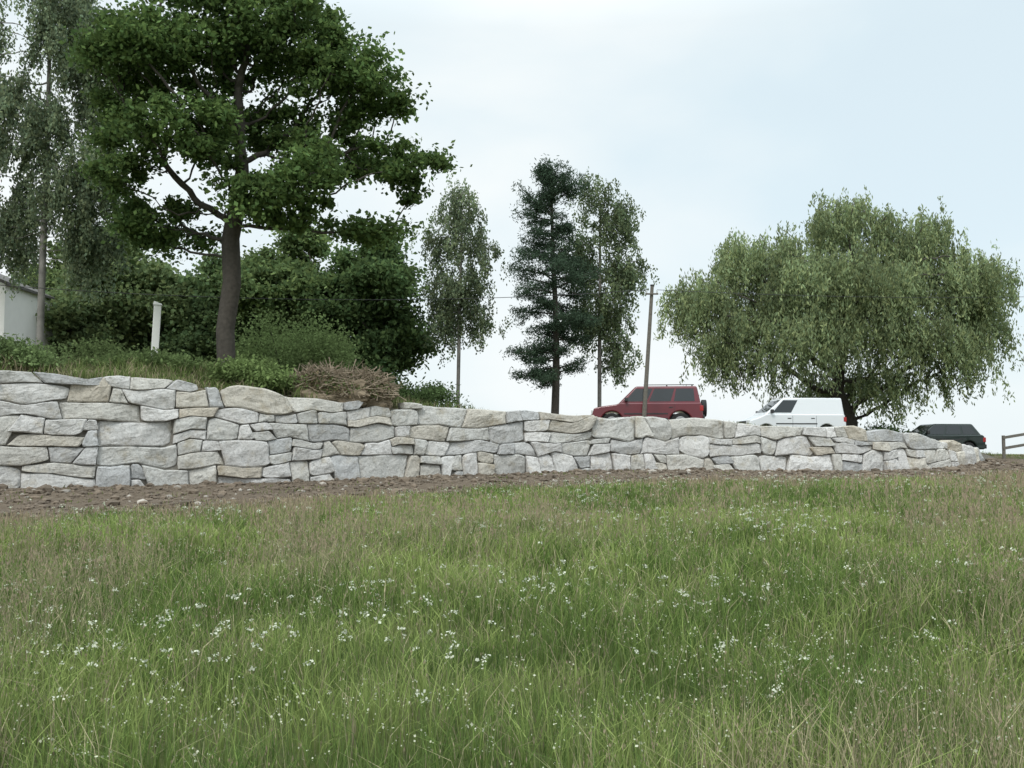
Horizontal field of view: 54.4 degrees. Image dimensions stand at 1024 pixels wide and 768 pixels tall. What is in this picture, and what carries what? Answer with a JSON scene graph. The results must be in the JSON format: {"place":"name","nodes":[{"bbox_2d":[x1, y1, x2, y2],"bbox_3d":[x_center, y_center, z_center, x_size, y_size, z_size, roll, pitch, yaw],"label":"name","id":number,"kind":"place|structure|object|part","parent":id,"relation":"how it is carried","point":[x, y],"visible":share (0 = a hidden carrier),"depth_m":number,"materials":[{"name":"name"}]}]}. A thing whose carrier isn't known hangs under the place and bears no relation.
{"place":"outdoors","nodes":[
{"label":"outdoors","id":0,"kind":"place"},
{"bbox_2d":[0,473,1023,767],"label":"meadow grass","id":1,"kind":"structure","parent":0,"point":[166,597],"depth_m":7.33,"materials":[{"name":"green plant"}]},
{"bbox_2d":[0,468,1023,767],"bbox_3d":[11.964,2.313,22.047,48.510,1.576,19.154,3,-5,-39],"label":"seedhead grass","id":2,"kind":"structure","parent":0,"point":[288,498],"depth_m":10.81,"materials":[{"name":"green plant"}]},
{"bbox_2d":[0,367,1023,767],"bbox_3d":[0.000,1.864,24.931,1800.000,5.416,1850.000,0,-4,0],"label":"ground","id":3,"kind":"structure","parent":0,"point":[238,493],"depth_m":6.56,"materials":[{"name":"soil"}]},
{"bbox_2d":[0,281,57,359],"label":"walls","id":4,"kind":"structure","parent":3,"relation":"on","point":[17,315],"depth_m":38.48,"materials":[{"name":"white paint"}]},
{"bbox_2d":[0,274,54,299],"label":"roof","id":5,"kind":"structure","parent":4,"relation":"on","point":[26,288],"depth_m":39.34,"materials":[{"name":"metal"}]},
{"bbox_2d":[0,333,73,367],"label":"shrub","id":6,"kind":"object","parent":3,"relation":"on","point":[22,352],"visible":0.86,"depth_m":27.89,"materials":[{"name":"green plant"}]},
{"bbox_2d":[4,236,78,368],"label":"deciduous tree","id":7,"kind":"object","parent":3,"relation":"on","point":[51,277],"visible":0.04,"depth_m":48.27,"materials":[{"name":"green plant"}]},
{"bbox_2d":[0,0,135,345],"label":"birch tree","id":8,"kind":"object","parent":3,"relation":"on","point":[86,251],"visible":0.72,"depth_m":34.07,"materials":[{"name":"green plant"}]},
{"bbox_2d":[35,217,197,361],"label":"bush","id":9,"kind":"object","parent":3,"relation":"on","point":[124,318],"visible":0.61,"depth_m":41.72,"materials":[{"name":"green plant"}]},
{"bbox_2d":[55,335,209,367],"bbox_3d":[-12.982,-0.855,33.410,5.907,1.543,6.196,0,-4,0],"label":"shrub","id":10,"kind":"object","parent":3,"relation":"on","point":[96,350],"visible":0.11,"depth_m":32.39,"materials":[{"name":"green plant"}]},
{"bbox_2d":[75,348,215,372],"bbox_3d":[-11.170,-0.627,31.593,5.174,0.792,5.278,0,-4,0],"label":"shrub","id":11,"kind":"object","parent":3,"relation":"on","point":[163,358],"visible":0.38,"depth_m":30.23,"materials":[{"name":"green plant"}]},
{"bbox_2d":[151,305,160,351],"bbox_3d":[-11.961,-1.372,33.387,0.240,2.550,0.240,4,-5,-20],"label":"post","id":12,"kind":"object","parent":3,"relation":"on","point":[156,325],"visible":0.56,"depth_m":33.32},
{"bbox_2d":[124,247,274,364],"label":"deciduous tree","id":13,"kind":"object","parent":3,"relation":"on","point":[199,323],"visible":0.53,"depth_m":42.20,"materials":[{"name":"green plant"}]},
{"bbox_2d":[192,350,306,390],"bbox_3d":[-7.848,-0.524,30.062,3.253,1.474,3.149,0,-4,0],"label":"shrub","id":14,"kind":"object","parent":3,"relation":"on","point":[267,371],"visible":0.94,"depth_m":29.44,"materials":[{"name":"green plant"}]},
{"bbox_2d":[58,0,472,367],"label":"oak tree","id":15,"kind":"object","parent":3,"relation":"on","point":[147,44],"visible":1,"depth_m":30.75,"materials":[{"name":"green plant"}]},
{"bbox_2d":[204,220,343,369],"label":"bush","id":16,"kind":"object","parent":3,"relation":"on","point":[264,270],"visible":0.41,"depth_m":41.35,"materials":[{"name":"green plant"}]},
{"bbox_2d":[196,294,383,373],"bbox_3d":[-7.494,-1.386,34.780,6.322,3.268,5.685,0,-4,0],"label":"shrub","id":17,"kind":"object","parent":3,"relation":"on","point":[326,346],"visible":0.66,"depth_m":33.57,"materials":[{"name":"green plant"}]},
{"bbox_2d":[274,357,406,408],"bbox_3d":[-5.579,-0.008,31.081,4.578,1.640,2.534,0,-4,0],"label":"brush pile","id":18,"kind":"object","parent":3,"relation":"on","point":[367,388],"visible":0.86,"depth_m":30.43,"materials":[{"name":"brown plant"}]},
{"bbox_2d":[278,228,448,388],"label":"bush","id":19,"kind":"object","parent":3,"relation":"on","point":[389,329],"visible":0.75,"depth_m":40.97,"materials":[{"name":"green plant"}]},
{"bbox_2d":[388,372,470,407],"bbox_3d":[-3.574,0.261,37.498,3.960,1.555,4.113,0,-4,0],"label":"shrub","id":20,"kind":"object","parent":3,"relation":"on","point":[436,393],"visible":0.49,"depth_m":36.98,"materials":[{"name":"green plant"}]},
{"bbox_2d":[408,170,511,406],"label":"birch tree","id":21,"kind":"object","parent":3,"relation":"on","point":[449,314],"visible":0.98,"depth_m":42.18,"materials":[{"name":"green plant"}]},
{"bbox_2d":[0,370,983,487],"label":"stone blocks","id":22,"kind":"structure","parent":3,"relation":"on","point":[247,458],"depth_m":29.59,"materials":[{"name":"grey stone"}]},
{"bbox_2d":[0,382,994,487],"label":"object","id":23,"kind":"object","parent":3,"relation":"on","point":[13,435],"visible":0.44,"depth_m":27.85,"materials":[{"name":"grey stone"}]},
{"bbox_2d":[3,461,1016,513],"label":"strip weeds","id":24,"kind":"object","parent":3,"relation":"on","point":[431,487],"visible":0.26,"depth_m":25.82,"materials":[{"name":"green plant"}]},
{"bbox_2d":[0,458,1023,518],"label":"soil clods","id":25,"kind":"object","parent":3,"relation":"on","point":[46,489],"visible":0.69,"depth_m":27.14,"materials":[{"name":"brown soil"}]},
{"bbox_2d":[0,352,1023,455],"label":"terrace grass","id":26,"kind":"structure","parent":3,"relation":"on","point":[130,370],"depth_m":28.83,"materials":[{"name":"green plant"}]},
{"bbox_2d":[0,472,1023,767],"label":"bedstraw flowers","id":27,"kind":"object","parent":3,"relation":"on","point":[790,678],"visible":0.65,"depth_m":6.41,"materials":[{"name":"plant"}]},
{"bbox_2d":[4,469,1023,767],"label":"white wildflowers","id":28,"kind":"object","parent":3,"relation":"on","point":[542,607],"visible":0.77,"depth_m":7.33,"materials":[{"name":"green plant"}]},
{"bbox_2d":[499,154,606,413],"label":"pine tree","id":29,"kind":"object","parent":3,"relation":"on","point":[547,377],"visible":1,"depth_m":41.03,"materials":[{"name":"green plant"}]},
{"bbox_2d":[550,166,659,406],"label":"birch tree","id":30,"kind":"object","parent":3,"relation":"on","point":[619,275],"visible":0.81,"depth_m":42.90,"materials":[{"name":"green plant"}]},
{"bbox_2d":[591,384,706,419],"bbox_3d":[5.470,1.000,40.018,4.610,1.870,2.140,0,-4,6],"label":"parked suv car","id":31,"kind":"object","parent":3,"relation":"on","point":[666,402],"visible":0.51,"depth_m":39.17,"materials":[{"name":"red paint"}]},
{"bbox_3d":[5.009,0.437,39.308,1.072,0.504,0.124,0,-4,6],"label":"side window","id":32,"kind":"part","parent":31,"relation":"part of","materials":[{"name":"grey glass"}]},
{"bbox_3d":[5.894,0.431,39.215,0.987,0.504,0.124,0,-4,6],"label":"side window","id":33,"kind":"part","parent":31,"relation":"part of","materials":[{"name":"grey glass"}]},
{"bbox_3d":[6.763,0.425,39.124,0.808,0.504,0.124,0,-4,6],"label":"side window","id":34,"kind":"part","parent":31,"relation":"part of","materials":[{"name":"grey glass"}]},
{"bbox_2d":[642,284,657,416],"bbox_3d":[5.265,-0.998,38.137,0.710,5.672,0.218,0,-4,0],"label":"utility pole","id":35,"kind":"object","parent":3,"relation":"on","point":[645,391],"visible":0.98,"depth_m":38.12,"materials":[{"name":"brown wood"}]},
{"bbox_2d":[1,285,640,299],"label":"power cable","id":36,"kind":"object","parent":35,"relation":"attached to","point":[321,299],"visible":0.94,"depth_m":35.55,"materials":[{"name":"grey plastic"}]},
{"bbox_2d":[665,290,992,297],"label":"power cable","id":37,"kind":"object","parent":35,"relation":"attached to","point":[850,296],"visible":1,"depth_m":42.19,"materials":[{"name":"grey plastic"}]},
{"bbox_2d":[736,398,846,426],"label":"parked delivery van","id":38,"kind":"object","parent":3,"relation":"on","point":[809,412],"visible":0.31,"depth_m":43.23,"materials":[{"name":"white paint"}]},
{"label":"side window","id":39,"kind":"part","parent":38,"relation":"part of","materials":[{"name":"grey glass"}]},
{"bbox_2d":[653,185,1023,430],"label":"weeping willow tree","id":40,"kind":"object","parent":3,"relation":"on","point":[824,325],"visible":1,"depth_m":46.26,"materials":[{"name":"green plant"}]},
{"bbox_2d":[864,421,915,432],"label":"shrub","id":41,"kind":"object","parent":3,"relation":"on","point":[892,428],"visible":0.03,"depth_m":45.83,"materials":[{"name":"green plant"}]},
{"bbox_2d":[908,424,986,448],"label":"parked hatchback car","id":42,"kind":"object","parent":3,"relation":"on","point":[969,434],"visible":0.27,"depth_m":45.22,"materials":[{"name":"black paint"}]},
{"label":"side window","id":43,"kind":"part","parent":42,"relation":"part of","materials":[{"name":"grey glass"}]},
{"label":"side window","id":44,"kind":"part","parent":42,"relation":"part of","materials":[{"name":"grey glass"}]},
{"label":"side window","id":45,"kind":"part","parent":42,"relation":"part of","materials":[{"name":"grey glass"}]},
{"bbox_2d":[1002,433,1023,458],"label":"wooden fence","id":46,"kind":"object","parent":3,"relation":"on","point":[1004,447],"visible":0.62,"depth_m":42.31,"materials":[{"name":"grey wood"}]},
{"bbox_2d":[0,0,1023,453],"label":"sky","id":47,"kind":"structure","parent":0,"point":[714,117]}
]}

